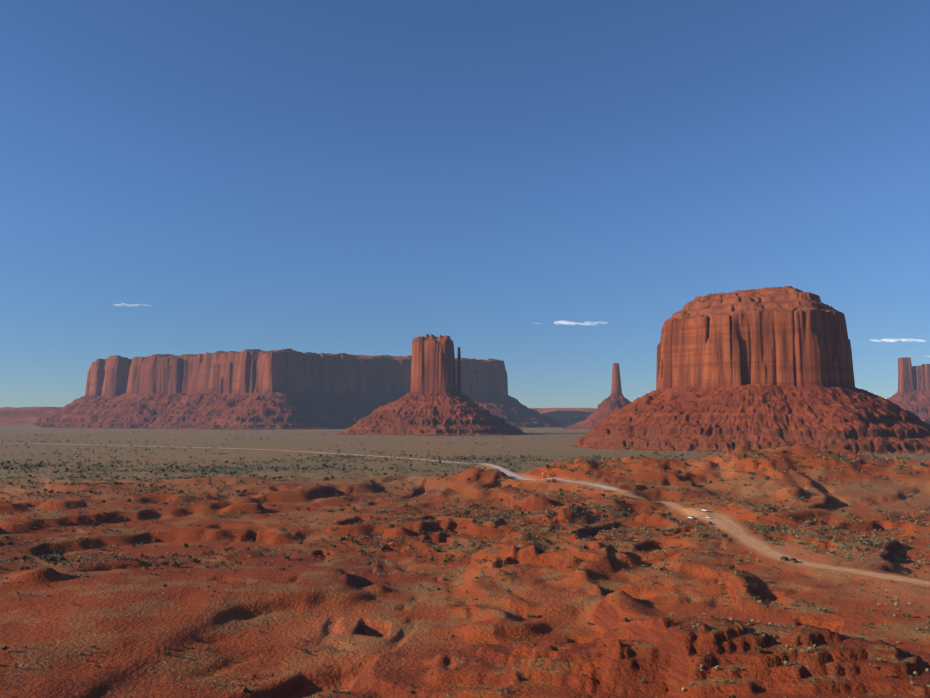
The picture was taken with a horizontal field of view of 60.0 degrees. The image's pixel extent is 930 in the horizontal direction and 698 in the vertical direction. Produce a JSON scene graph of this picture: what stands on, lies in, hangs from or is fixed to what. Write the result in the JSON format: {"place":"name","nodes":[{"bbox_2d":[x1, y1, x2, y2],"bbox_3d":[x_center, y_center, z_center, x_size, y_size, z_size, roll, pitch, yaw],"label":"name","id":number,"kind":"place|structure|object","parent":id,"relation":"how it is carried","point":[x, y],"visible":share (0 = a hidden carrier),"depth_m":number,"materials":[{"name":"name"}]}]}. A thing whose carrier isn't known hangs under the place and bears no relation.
{"place":"outdoors","nodes":[
{"label":"outdoors","id":0,"kind":"place"},
{"bbox_2d":[115,303,151,305],"bbox_3d":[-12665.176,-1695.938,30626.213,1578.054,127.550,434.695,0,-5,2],"label":"cloud","id":1,"kind":"structure","parent":0,"point":[129,304],"depth_m":30593.46,"materials":[{"name":"white"}]},
{"bbox_2d":[24,443,617,489],"bbox_3d":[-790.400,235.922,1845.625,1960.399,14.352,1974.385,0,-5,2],"label":"valley road","id":2,"kind":"structure","parent":0,"point":[508,473],"depth_m":1094.54,"materials":[{"name":"beige soil"}]},
{"bbox_2d":[0,407,929,697],"bbox_3d":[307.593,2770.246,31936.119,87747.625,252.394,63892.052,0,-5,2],"label":"terrain","id":3,"kind":"structure","parent":0,"point":[398,631],"depth_m":459.51,"materials":[{"name":"soil"}]},
{"bbox_2d":[33,348,564,429],"bbox_3d":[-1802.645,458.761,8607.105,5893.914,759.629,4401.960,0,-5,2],"label":"mesa","id":4,"kind":"structure","parent":3,"relation":"on","point":[281,389],"depth_m":7583.19,"materials":[{"name":"red stone"}]},
{"bbox_2d":[335,333,527,435],"bbox_3d":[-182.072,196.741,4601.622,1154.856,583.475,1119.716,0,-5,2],"label":"butte","id":5,"kind":"object","parent":3,"relation":"on","point":[433,402],"visible":1,"depth_m":4384.10,"materials":[{"name":"stone"}]},
{"bbox_2d":[0,446,929,697],"bbox_3d":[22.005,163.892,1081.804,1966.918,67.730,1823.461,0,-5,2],"label":"scrub bushes","id":6,"kind":"object","parent":3,"relation":"on","point":[54,554],"visible":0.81,"depth_m":697.89,"materials":[{"name":"green plant"}]},
{"bbox_2d":[1,429,929,467],"bbox_3d":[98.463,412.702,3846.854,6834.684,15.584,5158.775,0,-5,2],"label":"juniper trees","id":7,"kind":"object","parent":3,"relation":"on","point":[266,439],"visible":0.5,"depth_m":1921.02,"materials":[{"name":"green plant"}]},
{"bbox_2d":[561,363,630,428],"bbox_3d":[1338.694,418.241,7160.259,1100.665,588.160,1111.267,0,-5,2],"label":"rock spire","id":8,"kind":"structure","parent":3,"relation":"on","point":[616,399],"depth_m":7055.24,"materials":[{"name":"red stone"}]},
{"bbox_2d":[570,286,929,453],"bbox_3d":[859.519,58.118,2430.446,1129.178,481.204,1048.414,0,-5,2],"label":"butte","id":9,"kind":"object","parent":3,"relation":"on","point":[762,368],"visible":1,"depth_m":2226.73,"materials":[{"name":"stone"}]},
{"bbox_2d":[887,357,929,423],"bbox_3d":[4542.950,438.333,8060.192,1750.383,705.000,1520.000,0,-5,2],"label":"castle buttes","id":10,"kind":"object","parent":3,"relation":"on","point":[912,395],"visible":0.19,"depth_m":8015.06,"materials":[{"name":"red stone"}]},
{"bbox_2d":[0,0,929,407],"label":"sky","id":11,"kind":"structure","parent":0,"point":[354,177],"materials":[{"name":"blue"}]},
{"bbox_2d":[533,321,606,324],"bbox_3d":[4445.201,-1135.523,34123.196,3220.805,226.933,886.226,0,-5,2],"label":"cloud","id":12,"kind":"structure","parent":0,"point":[566,322],"depth_m":34064.19,"materials":[{"name":"white"}]},
{"bbox_2d":[693,508,747,534],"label":"spur road","id":13,"kind":"structure","parent":0,"point":[725,519],"depth_m":693.89,"materials":[{"name":"beige soil"}]},
{"bbox_2d":[614,489,929,585],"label":"dirt road","id":14,"kind":"structure","parent":0,"point":[758,545],"depth_m":560.60,"materials":[{"name":"beige soil"}]},
{"bbox_2d":[789,558,797,562],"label":"car","id":15,"kind":"object","parent":14,"relation":"on","point":[793,560],"visible":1,"depth_m":503.19,"materials":[{"name":"grey paint"}]},
{"bbox_2d":[870,338,922,341],"bbox_3d":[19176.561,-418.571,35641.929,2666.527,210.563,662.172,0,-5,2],"label":"cloud","id":16,"kind":"structure","parent":0,"point":[890,340],"depth_m":35505.94,"materials":[{"name":"white"}]}
]}

